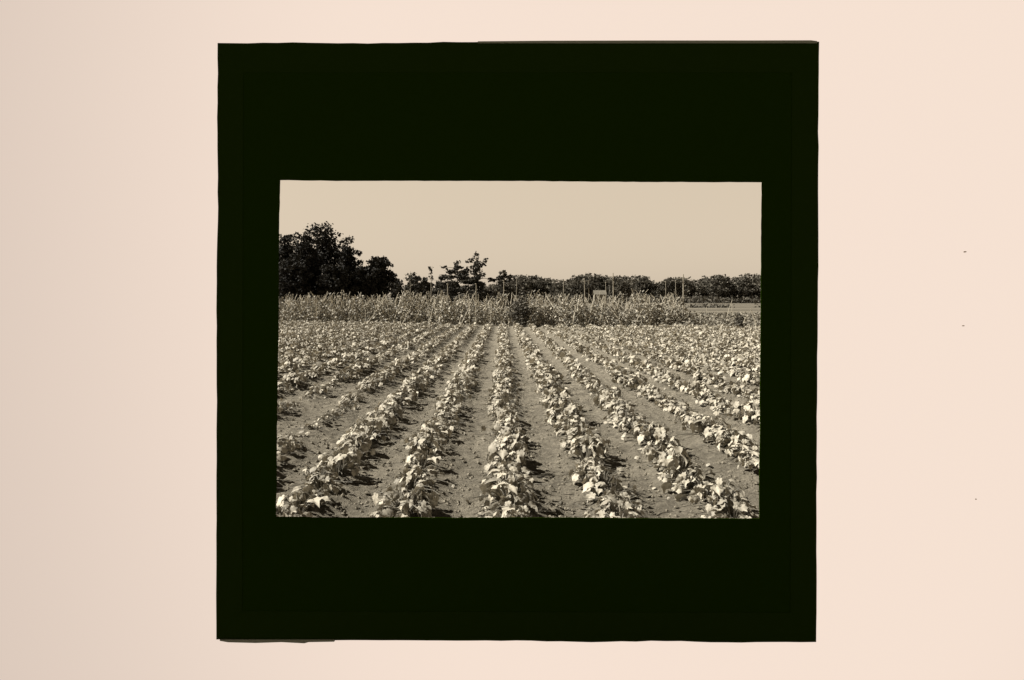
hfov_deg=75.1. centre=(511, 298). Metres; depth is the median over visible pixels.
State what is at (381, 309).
bean tepee
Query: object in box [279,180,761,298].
sky
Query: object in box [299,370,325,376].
squash plant
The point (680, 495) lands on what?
squash plant
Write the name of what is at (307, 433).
squash plant
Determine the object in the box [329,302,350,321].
bean tepee
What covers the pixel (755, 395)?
squash plant
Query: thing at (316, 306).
bean tepee
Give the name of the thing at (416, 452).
squash plant
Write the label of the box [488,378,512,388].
squash plant
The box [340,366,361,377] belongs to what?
squash plant
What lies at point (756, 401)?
squash plant
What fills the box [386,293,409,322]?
bean tepee
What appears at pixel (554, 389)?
squash plant
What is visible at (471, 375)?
squash plant
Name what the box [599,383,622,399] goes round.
squash plant
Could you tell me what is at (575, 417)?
squash plant
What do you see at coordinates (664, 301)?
bean tepee
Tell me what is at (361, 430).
squash plant
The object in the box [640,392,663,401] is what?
squash plant
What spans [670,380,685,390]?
squash plant
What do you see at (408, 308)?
bean tepee
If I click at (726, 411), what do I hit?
squash plant
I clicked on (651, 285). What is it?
distant tree
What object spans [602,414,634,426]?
squash plant
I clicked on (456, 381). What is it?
squash plant
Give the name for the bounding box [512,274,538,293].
distant tree
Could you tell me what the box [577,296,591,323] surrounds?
bean tepee
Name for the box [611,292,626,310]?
bean tepee
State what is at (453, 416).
squash plant
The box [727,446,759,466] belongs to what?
squash plant
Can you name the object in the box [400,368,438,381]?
squash plant
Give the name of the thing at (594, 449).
squash plant
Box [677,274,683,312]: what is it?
tall post
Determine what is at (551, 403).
squash plant
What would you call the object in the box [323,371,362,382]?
squash plant
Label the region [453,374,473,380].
squash plant
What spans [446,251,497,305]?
tiered tree
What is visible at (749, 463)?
squash plant
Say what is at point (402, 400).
squash plant
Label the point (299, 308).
bean tepee
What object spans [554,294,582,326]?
bean tepee
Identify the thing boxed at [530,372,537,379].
squash plant
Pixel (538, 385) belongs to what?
squash plant
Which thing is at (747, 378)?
squash plant
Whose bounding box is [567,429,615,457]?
squash plant
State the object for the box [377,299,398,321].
bean tepee
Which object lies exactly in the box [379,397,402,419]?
squash plant
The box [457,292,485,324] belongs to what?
bean tepee
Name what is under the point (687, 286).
distant tree
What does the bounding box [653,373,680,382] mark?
squash plant
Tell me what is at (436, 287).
hedge tree
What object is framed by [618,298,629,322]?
bean tepee
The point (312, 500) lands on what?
squash plant
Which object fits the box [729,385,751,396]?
squash plant
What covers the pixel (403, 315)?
bean tepee
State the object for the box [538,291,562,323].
bean tepee
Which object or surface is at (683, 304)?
bean tepee
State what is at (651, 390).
squash plant
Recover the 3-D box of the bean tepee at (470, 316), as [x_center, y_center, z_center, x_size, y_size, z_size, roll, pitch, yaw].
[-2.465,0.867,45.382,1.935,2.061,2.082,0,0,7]
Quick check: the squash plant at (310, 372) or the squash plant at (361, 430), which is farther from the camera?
the squash plant at (310, 372)
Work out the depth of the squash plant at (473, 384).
12.99 m
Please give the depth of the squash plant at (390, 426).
8.96 m
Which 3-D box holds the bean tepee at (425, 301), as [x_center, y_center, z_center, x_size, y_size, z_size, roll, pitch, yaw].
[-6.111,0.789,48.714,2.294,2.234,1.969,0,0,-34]
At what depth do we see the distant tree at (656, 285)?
278.18 m
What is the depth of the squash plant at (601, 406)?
10.59 m
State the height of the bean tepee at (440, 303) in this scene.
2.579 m
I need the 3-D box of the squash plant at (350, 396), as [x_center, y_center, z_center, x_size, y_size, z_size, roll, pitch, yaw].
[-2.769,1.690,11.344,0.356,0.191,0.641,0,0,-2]
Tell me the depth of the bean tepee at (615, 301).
44.24 m
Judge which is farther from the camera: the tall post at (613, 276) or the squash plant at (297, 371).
the tall post at (613, 276)
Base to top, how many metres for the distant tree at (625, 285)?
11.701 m
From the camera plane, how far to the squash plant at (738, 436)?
7.64 m
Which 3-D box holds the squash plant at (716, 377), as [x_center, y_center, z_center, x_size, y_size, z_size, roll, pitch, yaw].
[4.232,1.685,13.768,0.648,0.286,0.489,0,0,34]
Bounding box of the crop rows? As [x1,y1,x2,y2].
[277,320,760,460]
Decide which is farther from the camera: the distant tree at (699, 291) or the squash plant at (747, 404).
the distant tree at (699, 291)
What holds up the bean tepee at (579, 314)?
on the ground at (343, 422)
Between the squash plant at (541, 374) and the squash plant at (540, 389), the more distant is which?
the squash plant at (541, 374)
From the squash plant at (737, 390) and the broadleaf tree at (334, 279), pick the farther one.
the broadleaf tree at (334, 279)
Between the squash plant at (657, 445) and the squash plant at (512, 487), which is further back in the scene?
the squash plant at (657, 445)
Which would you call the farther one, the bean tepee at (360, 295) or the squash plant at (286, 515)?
the bean tepee at (360, 295)
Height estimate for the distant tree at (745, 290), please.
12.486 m
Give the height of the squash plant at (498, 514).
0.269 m
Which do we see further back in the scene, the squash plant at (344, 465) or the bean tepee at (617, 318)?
the bean tepee at (617, 318)
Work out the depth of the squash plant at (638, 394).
12.05 m
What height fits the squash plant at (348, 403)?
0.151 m
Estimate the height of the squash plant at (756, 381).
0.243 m
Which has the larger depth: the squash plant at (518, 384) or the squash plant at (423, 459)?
the squash plant at (518, 384)
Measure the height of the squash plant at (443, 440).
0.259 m
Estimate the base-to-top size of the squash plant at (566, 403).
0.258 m
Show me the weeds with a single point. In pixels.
(560, 502)
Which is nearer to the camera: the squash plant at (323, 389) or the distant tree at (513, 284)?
the squash plant at (323, 389)
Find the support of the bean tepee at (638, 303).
on the ground at (343, 422)
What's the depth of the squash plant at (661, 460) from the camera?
6.83 m
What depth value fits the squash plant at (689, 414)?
9.74 m
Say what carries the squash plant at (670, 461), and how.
on the ground at (343, 422)
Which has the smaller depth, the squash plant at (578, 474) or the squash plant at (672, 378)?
the squash plant at (578, 474)
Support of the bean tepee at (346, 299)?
on the ground at (343, 422)
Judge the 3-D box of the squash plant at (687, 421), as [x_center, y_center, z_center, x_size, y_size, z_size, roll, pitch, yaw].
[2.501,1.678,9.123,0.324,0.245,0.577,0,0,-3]
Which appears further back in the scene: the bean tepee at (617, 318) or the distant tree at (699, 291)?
the distant tree at (699, 291)
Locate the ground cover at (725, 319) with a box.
[678,311,760,327]
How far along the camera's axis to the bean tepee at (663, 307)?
46.16 m
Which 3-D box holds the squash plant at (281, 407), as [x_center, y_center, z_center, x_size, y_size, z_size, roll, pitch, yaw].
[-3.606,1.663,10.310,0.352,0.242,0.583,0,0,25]
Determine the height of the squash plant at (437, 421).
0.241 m
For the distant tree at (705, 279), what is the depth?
283.62 m
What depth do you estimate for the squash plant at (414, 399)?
11.32 m
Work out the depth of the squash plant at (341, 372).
14.39 m
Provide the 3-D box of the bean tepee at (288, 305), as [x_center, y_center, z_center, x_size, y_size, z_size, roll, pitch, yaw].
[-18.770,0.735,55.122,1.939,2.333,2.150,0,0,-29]
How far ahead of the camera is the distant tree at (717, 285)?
268.80 m
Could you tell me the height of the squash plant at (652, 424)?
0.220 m
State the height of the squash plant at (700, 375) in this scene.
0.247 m
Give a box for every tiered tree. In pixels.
[403,271,418,293]
[428,266,433,302]
[431,260,484,301]
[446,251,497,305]
[496,270,512,296]
[574,273,600,306]
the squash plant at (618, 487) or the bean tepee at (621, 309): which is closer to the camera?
the squash plant at (618, 487)
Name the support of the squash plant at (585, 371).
on the ground at (343, 422)
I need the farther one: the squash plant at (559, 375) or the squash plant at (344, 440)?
the squash plant at (559, 375)
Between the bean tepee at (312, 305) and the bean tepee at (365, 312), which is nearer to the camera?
the bean tepee at (365, 312)
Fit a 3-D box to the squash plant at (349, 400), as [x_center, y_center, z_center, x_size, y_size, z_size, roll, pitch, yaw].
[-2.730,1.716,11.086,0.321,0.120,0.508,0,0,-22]
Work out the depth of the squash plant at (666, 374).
14.11 m
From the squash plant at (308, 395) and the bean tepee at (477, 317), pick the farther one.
the bean tepee at (477, 317)
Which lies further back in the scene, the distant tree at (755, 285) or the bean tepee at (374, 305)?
the distant tree at (755, 285)
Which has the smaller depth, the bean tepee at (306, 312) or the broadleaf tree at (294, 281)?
the bean tepee at (306, 312)
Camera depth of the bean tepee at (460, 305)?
47.06 m
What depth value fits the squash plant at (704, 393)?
11.54 m
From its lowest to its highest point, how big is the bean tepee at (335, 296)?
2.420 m
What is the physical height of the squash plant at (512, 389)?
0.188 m
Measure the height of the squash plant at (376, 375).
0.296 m
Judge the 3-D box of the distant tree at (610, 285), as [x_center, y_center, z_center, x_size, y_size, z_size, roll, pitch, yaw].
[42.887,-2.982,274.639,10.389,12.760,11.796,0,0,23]
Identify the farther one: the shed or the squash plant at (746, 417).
the shed
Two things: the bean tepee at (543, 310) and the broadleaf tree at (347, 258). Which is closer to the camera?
the bean tepee at (543, 310)
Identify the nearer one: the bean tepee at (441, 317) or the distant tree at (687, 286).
the bean tepee at (441, 317)
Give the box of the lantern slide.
[216,40,818,642]
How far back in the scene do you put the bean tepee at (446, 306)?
47.57 m
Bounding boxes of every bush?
[506,292,531,326]
[734,312,745,326]
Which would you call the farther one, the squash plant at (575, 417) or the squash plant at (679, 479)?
the squash plant at (575, 417)
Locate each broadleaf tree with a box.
[279,234,298,290]
[279,259,315,307]
[283,231,326,299]
[300,221,354,294]
[314,263,357,310]
[329,245,363,288]
[348,265,380,309]
[365,255,397,307]
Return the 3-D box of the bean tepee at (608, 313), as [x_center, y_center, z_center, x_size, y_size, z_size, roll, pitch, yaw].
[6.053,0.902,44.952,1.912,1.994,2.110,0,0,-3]
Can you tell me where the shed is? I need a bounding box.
[592,290,606,303]
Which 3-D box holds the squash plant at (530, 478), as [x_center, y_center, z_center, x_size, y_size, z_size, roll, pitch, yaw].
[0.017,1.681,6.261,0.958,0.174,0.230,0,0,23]
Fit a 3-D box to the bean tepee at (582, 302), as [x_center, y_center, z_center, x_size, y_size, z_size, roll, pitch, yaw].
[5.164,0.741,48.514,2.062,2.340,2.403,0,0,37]
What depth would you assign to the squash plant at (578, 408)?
9.74 m
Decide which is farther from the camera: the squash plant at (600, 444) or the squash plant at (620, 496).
the squash plant at (600, 444)
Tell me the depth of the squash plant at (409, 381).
12.48 m
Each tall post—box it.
[608,274,615,310]
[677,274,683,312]
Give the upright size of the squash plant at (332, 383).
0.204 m
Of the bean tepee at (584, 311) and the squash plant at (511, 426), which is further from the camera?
the bean tepee at (584, 311)
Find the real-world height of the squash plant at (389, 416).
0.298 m
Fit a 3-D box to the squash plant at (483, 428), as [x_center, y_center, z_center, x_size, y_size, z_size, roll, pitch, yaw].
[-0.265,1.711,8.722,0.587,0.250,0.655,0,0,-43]
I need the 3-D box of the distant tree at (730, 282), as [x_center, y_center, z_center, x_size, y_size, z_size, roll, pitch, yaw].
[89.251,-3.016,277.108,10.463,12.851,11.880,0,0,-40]
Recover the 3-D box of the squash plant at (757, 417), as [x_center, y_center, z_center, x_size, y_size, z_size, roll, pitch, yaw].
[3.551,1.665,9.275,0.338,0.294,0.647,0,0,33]
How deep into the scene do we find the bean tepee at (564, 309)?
42.77 m
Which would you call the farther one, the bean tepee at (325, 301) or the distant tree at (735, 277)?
the distant tree at (735, 277)
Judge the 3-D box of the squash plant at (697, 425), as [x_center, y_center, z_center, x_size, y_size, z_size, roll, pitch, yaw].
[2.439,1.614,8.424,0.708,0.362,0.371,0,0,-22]
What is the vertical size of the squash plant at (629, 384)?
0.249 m
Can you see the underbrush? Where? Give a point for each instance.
(705, 299)
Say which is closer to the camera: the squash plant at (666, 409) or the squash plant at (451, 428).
the squash plant at (451, 428)
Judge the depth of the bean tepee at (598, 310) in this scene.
43.01 m
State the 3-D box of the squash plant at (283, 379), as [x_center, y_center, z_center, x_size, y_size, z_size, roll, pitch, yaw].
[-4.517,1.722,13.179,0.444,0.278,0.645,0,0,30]
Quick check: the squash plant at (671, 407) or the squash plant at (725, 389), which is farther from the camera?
the squash plant at (725, 389)
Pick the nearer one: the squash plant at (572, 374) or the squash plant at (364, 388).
the squash plant at (364, 388)
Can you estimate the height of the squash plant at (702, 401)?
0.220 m
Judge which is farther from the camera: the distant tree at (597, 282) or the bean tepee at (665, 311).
the distant tree at (597, 282)
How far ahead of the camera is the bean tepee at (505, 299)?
46.07 m
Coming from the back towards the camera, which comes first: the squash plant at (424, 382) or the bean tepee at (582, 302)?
the bean tepee at (582, 302)
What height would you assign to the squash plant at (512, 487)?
0.298 m
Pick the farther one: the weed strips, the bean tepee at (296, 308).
the weed strips
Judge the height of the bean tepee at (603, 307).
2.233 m
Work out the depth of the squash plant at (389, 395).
10.98 m
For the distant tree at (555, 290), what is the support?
on the ground at (343, 422)
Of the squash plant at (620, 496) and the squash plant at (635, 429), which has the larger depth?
the squash plant at (635, 429)
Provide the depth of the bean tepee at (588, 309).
44.74 m
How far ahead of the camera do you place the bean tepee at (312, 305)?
53.50 m
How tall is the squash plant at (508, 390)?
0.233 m
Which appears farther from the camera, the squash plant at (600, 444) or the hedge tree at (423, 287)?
the hedge tree at (423, 287)
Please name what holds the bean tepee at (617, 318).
on the ground at (343, 422)
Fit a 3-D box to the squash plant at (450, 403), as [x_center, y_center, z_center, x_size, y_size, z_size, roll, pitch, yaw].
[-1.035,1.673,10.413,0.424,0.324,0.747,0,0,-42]
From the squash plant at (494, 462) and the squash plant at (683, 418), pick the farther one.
the squash plant at (683, 418)
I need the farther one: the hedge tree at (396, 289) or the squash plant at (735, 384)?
the hedge tree at (396, 289)
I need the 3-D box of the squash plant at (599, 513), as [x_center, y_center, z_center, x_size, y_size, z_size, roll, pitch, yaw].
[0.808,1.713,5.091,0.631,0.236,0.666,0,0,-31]
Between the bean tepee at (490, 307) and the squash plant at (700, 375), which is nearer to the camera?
the squash plant at (700, 375)
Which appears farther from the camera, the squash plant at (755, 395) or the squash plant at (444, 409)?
the squash plant at (755, 395)
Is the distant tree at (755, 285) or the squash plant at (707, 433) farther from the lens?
the distant tree at (755, 285)
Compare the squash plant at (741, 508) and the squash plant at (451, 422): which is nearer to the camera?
the squash plant at (741, 508)
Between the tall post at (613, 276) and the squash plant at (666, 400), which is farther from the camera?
the tall post at (613, 276)
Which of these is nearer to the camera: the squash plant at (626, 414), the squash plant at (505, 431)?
the squash plant at (505, 431)
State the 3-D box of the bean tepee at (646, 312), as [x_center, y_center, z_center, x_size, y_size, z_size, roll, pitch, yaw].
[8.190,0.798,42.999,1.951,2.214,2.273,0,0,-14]
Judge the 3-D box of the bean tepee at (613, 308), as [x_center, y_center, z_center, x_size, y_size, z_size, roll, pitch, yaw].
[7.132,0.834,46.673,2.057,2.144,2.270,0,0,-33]
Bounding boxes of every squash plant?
[276,486,329,502]
[276,491,329,512]
[276,499,312,516]
[277,398,299,413]
[277,432,303,447]
[277,512,311,516]
[278,378,296,387]
[278,379,287,388]
[278,383,294,392]
[278,437,314,453]
[283,371,303,386]
[283,461,345,486]
[286,373,309,383]
[287,370,308,382]
[287,471,343,496]
[293,394,318,399]
[293,431,316,436]
[294,423,331,429]
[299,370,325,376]
[300,372,312,380]
[305,370,328,377]
[306,389,319,395]
[309,383,336,393]
[311,445,379,482]
[313,409,349,417]
[313,414,337,424]
[314,452,362,468]
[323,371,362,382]
[325,371,350,378]
[327,379,339,386]
[333,400,360,407]
[333,445,378,459]
[335,430,381,455]
[337,405,355,411]
[338,398,357,404]
[339,430,366,451]
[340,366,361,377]
[340,424,399,441]
[341,392,360,401]
[343,369,359,378]
[344,412,393,435]
[351,426,393,441]
[354,384,373,392]
[354,407,409,425]
[358,379,374,390]
[363,417,409,431]
[364,486,438,517]
[366,375,394,383]
[367,481,425,505]
[369,498,411,516]
[371,370,392,381]
[371,379,383,386]
[375,399,402,408]
[377,397,411,407]
[378,370,396,380]
[378,470,436,492]
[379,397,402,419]
[384,389,409,404]
[392,374,429,388]
[393,432,454,451]
[396,385,421,397]
[397,389,421,403]
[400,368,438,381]
[400,373,423,391]
[400,465,453,484]
[402,384,426,397]
[402,437,443,460]
[402,449,451,464]
[404,428,440,447]
[404,453,442,467]
[416,416,464,428]
[420,421,463,438]
[421,410,461,422]
[421,417,454,433]
[426,403,456,419]
[435,397,463,414]
[437,416,464,434]
[438,403,469,415]
[439,389,466,405]
[441,379,476,388]
[444,384,463,391]
[445,375,469,390]
[446,386,476,393]
[448,388,468,396]
[450,370,470,376]
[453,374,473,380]
[454,390,470,400]
[459,371,474,377]
[467,471,564,488]
[469,466,528,502]
[471,461,544,479]
[474,474,537,514]
[477,421,515,439]
[477,455,528,470]
[480,397,519,411]
[480,496,554,517]
[481,384,513,397]
[484,389,512,405]
[484,435,526,445]
[485,508,525,517]
[486,393,522,407]
[486,408,521,422]
[486,436,530,468]
[487,367,518,376]
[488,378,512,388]
[488,425,530,443]
[489,408,526,426]
[490,387,518,393]
[491,406,518,419]
[491,418,521,437]
[492,368,511,381]
[492,399,513,409]
[492,435,516,458]
[493,386,512,398]
[493,510,547,517]
[494,379,521,388]
[494,389,510,400]
[495,414,516,423]
[498,374,522,386]
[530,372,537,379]
[530,375,564,391]
[530,387,569,407]
[530,404,573,424]
[534,370,557,382]
[535,366,550,373]
[535,384,570,394]
[536,376,548,387]
[542,367,572,380]
[543,387,569,394]
[543,392,567,408]
[544,400,594,421]
[550,410,595,432]
[551,455,614,477]
[553,417,594,436]
[553,434,583,448]
[554,425,593,438]
[554,460,610,485]
[556,467,646,493]
[559,399,592,412]
[562,494,643,517]
[563,371,592,381]
[565,370,588,379]
[566,437,614,453]
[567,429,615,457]
[569,442,618,464]
[574,379,603,388]
[575,456,603,471]
[576,368,599,377]
[576,479,643,506]
[580,487,662,512]
[581,374,608,385]
[582,380,606,391]
[584,504,637,517]
[586,386,603,395]
[593,393,634,405]
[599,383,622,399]
[599,398,626,409]
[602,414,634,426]
[605,397,638,415]
[605,417,645,433]
[611,366,635,382]
[611,407,649,420]
[611,424,654,441]
[615,374,652,383]
[616,372,647,384]
[618,378,642,388]
[621,413,645,423]
[624,422,684,447]
[632,421,672,436]
[632,444,676,464]
[634,382,648,389]
[635,388,662,396]
[637,441,693,460]
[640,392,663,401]
[641,383,658,394]
[647,451,681,472]
[649,393,665,404]
[650,401,678,410]
[651,365,668,377]
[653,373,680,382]
[653,396,683,407]
[655,436,693,452]
[656,396,679,409]
[658,462,727,495]
[659,402,688,414]
[662,375,677,386]
[662,446,717,479]
[663,370,680,380]
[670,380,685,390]
[671,475,749,503]
[673,403,691,418]
[674,377,701,391]
[674,382,706,394]
[676,410,702,420]
[677,494,758,518]
[678,478,748,513]
[679,411,706,425]
[680,411,728,436]
[682,422,703,435]
[684,386,711,399]
[684,414,707,427]
[688,388,720,404]
[691,369,709,379]
[691,395,731,406]
[693,389,726,399]
[695,424,757,455]
[701,515,741,518]
[703,423,734,446]
[704,373,725,383]
[706,394,730,409]
[709,379,725,386]
[712,405,732,414]
[715,381,738,387]
[717,386,730,392]
[719,382,748,393]
[719,400,754,419]
[719,403,740,416]
[722,439,758,460]
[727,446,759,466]
[728,366,745,376]
[729,371,752,381]
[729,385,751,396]
[729,405,759,424]
[733,388,759,397]
[737,456,758,469]
[741,373,759,384]
[748,392,759,401]
[750,375,759,386]
[751,394,759,404]
[751,410,759,424]
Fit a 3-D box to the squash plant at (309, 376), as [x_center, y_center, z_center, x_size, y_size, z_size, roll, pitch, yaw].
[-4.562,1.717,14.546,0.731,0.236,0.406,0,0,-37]
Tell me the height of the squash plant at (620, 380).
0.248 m
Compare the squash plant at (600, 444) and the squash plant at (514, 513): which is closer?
the squash plant at (514, 513)
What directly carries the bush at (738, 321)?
on the ground at (343, 422)
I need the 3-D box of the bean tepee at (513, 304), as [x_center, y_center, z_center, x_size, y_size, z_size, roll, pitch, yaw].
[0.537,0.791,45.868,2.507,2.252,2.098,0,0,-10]
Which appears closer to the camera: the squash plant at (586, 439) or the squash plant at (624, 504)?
the squash plant at (624, 504)
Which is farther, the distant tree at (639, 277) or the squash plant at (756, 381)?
the distant tree at (639, 277)
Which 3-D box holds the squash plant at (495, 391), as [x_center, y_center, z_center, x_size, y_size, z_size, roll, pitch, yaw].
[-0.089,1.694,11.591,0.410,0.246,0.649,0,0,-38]
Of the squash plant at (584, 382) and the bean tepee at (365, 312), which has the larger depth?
the bean tepee at (365, 312)
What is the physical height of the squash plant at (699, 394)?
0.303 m
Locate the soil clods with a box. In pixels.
[276,343,759,517]
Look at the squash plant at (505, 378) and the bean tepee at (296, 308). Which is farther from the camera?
the bean tepee at (296, 308)
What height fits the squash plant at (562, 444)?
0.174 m
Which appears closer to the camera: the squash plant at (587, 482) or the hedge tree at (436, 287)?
the squash plant at (587, 482)
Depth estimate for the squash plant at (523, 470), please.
6.54 m
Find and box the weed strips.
[688,301,760,307]
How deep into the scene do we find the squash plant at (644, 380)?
13.30 m
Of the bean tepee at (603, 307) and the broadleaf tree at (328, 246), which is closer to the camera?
the bean tepee at (603, 307)
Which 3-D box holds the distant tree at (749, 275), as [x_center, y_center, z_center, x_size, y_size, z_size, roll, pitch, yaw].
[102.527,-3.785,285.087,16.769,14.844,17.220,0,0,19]
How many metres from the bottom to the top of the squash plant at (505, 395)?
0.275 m
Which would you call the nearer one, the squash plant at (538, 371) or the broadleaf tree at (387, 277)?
the squash plant at (538, 371)
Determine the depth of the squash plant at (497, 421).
8.98 m
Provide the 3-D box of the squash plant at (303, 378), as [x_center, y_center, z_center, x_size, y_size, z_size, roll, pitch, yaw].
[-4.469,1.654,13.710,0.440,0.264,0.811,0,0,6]
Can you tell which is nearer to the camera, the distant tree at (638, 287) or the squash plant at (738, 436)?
the squash plant at (738, 436)
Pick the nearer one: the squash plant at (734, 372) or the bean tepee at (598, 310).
the squash plant at (734, 372)
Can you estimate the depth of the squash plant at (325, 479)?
6.16 m
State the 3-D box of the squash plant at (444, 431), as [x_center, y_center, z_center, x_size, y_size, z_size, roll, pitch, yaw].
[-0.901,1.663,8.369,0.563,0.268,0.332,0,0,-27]
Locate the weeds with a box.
[280,349,754,514]
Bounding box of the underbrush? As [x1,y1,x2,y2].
[488,294,760,302]
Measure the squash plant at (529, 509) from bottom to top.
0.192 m
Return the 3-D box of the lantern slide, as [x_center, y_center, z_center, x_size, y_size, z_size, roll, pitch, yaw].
[0.025,0.195,3.004,2.722,2.715,0.018,0,0,0]
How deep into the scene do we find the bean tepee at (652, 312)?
43.06 m
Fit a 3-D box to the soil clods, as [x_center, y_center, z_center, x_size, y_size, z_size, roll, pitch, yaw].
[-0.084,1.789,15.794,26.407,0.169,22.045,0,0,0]
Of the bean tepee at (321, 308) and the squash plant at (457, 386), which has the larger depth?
the bean tepee at (321, 308)
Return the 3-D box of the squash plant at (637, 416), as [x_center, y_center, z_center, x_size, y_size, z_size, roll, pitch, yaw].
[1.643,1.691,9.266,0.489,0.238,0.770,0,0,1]
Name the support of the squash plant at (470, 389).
on the ground at (343, 422)
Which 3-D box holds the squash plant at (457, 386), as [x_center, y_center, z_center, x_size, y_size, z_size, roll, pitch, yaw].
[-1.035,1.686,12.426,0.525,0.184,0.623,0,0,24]
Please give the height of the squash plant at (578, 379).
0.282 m
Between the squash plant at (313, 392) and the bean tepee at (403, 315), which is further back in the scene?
the bean tepee at (403, 315)
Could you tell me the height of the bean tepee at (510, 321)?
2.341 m
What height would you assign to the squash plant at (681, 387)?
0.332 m
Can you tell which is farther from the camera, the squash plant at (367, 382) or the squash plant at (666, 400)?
the squash plant at (367, 382)
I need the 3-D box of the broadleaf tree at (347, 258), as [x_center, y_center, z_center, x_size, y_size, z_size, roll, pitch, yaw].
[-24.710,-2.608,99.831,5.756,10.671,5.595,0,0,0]
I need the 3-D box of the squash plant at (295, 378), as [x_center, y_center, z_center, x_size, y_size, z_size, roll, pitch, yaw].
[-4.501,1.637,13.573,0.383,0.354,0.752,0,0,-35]
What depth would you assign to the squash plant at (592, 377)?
13.48 m
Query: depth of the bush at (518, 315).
42.79 m
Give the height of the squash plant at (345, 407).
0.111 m
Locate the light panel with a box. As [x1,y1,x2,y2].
[0,0,1023,679]
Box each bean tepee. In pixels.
[279,292,289,314]
[279,298,297,320]
[280,293,295,318]
[285,295,305,320]
[286,298,306,320]
[293,297,315,320]
[303,291,327,320]
[309,295,333,321]
[310,291,340,320]
[310,293,334,320]
[322,292,345,320]
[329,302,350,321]
[334,297,361,321]
[337,289,354,320]
[344,292,369,319]
[346,295,368,321]
[358,299,377,320]
[358,301,378,321]
[367,295,393,321]
[368,295,386,318]
[369,293,397,320]
[374,294,402,322]
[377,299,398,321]
[385,290,415,322]
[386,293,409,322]
[392,291,418,322]
[396,292,423,322]
[409,293,431,323]
[410,293,426,322]
[415,291,432,319]
[415,294,440,323]
[425,290,453,322]
[427,298,449,323]
[433,295,459,324]
[444,295,470,323]
[446,294,468,324]
[454,291,481,323]
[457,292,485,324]
[460,296,487,325]
[470,297,494,325]
[474,293,505,323]
[481,302,509,325]
[485,294,509,323]
[492,291,506,322]
[499,296,539,326]
[504,294,531,324]
[512,289,540,324]
[526,294,547,325]
[531,296,555,324]
[534,300,557,325]
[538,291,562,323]
[542,294,561,323]
[545,295,576,326]
[551,293,571,322]
[551,298,573,324]
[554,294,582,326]
[569,300,589,324]
[570,294,604,324]
[570,299,597,326]
[572,294,590,309]
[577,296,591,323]
[582,294,614,326]
[590,298,613,323]
[592,294,616,322]
[595,299,624,326]
[601,296,624,324]
[606,297,625,325]
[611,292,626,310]
[615,301,642,325]
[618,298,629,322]
[619,295,646,324]
[622,290,649,323]
[626,288,660,325]
[627,294,655,325]
[638,297,665,325]
[644,293,672,325]
[655,295,674,323]
[655,298,677,324]
[658,297,683,324]
[659,293,671,315]
[660,294,689,323]
[666,293,701,324]
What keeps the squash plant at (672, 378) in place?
on the ground at (343, 422)
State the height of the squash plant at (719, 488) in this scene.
0.290 m
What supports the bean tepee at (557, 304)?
on the ground at (343, 422)
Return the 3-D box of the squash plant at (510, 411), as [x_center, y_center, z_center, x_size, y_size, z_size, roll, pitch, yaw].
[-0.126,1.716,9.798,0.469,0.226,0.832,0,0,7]
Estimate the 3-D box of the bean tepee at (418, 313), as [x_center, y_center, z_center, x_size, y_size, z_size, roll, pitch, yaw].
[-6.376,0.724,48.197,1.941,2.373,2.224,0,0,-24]
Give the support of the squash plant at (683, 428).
on the ground at (343, 422)
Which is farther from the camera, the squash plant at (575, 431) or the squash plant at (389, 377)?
the squash plant at (389, 377)
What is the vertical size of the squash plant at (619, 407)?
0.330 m
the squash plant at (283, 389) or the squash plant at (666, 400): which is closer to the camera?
the squash plant at (666, 400)
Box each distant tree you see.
[504,281,524,294]
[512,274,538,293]
[512,275,537,298]
[527,275,541,281]
[532,278,549,297]
[544,279,570,301]
[559,274,599,299]
[585,273,609,289]
[590,275,607,292]
[603,277,627,296]
[606,278,636,299]
[616,275,634,279]
[626,275,654,295]
[629,277,656,296]
[641,281,667,302]
[649,283,662,301]
[655,277,692,296]
[665,276,703,302]
[690,281,713,301]
[692,277,711,300]
[698,275,738,297]
[725,276,739,297]
[727,276,760,302]
[731,276,752,302]
[739,273,759,285]
[750,277,760,297]
[752,276,760,296]
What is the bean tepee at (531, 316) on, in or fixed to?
on the ground at (343, 422)
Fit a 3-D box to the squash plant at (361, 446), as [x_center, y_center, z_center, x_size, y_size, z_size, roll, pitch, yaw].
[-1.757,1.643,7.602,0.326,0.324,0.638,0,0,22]
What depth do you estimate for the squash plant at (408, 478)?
6.16 m
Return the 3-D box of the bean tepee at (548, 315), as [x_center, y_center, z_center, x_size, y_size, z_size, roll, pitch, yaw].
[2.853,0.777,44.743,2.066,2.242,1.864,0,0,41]
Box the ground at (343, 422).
[276,303,760,517]
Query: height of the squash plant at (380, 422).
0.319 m
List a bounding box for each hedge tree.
[387,278,405,305]
[402,276,423,306]
[414,277,435,306]
[432,281,448,305]
[446,281,459,305]
[473,288,489,306]
[488,286,502,306]
[501,284,514,306]
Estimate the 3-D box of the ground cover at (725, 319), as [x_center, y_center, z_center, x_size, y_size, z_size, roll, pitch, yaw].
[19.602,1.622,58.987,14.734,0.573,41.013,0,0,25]
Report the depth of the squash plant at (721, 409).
10.37 m
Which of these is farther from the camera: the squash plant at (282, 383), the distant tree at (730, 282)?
the distant tree at (730, 282)
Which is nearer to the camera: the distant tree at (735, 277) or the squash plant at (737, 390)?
the squash plant at (737, 390)
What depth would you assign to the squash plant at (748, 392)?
11.67 m
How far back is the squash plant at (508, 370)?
14.84 m
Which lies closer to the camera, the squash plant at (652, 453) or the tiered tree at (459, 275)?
the squash plant at (652, 453)
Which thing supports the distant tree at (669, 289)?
on the ground at (343, 422)

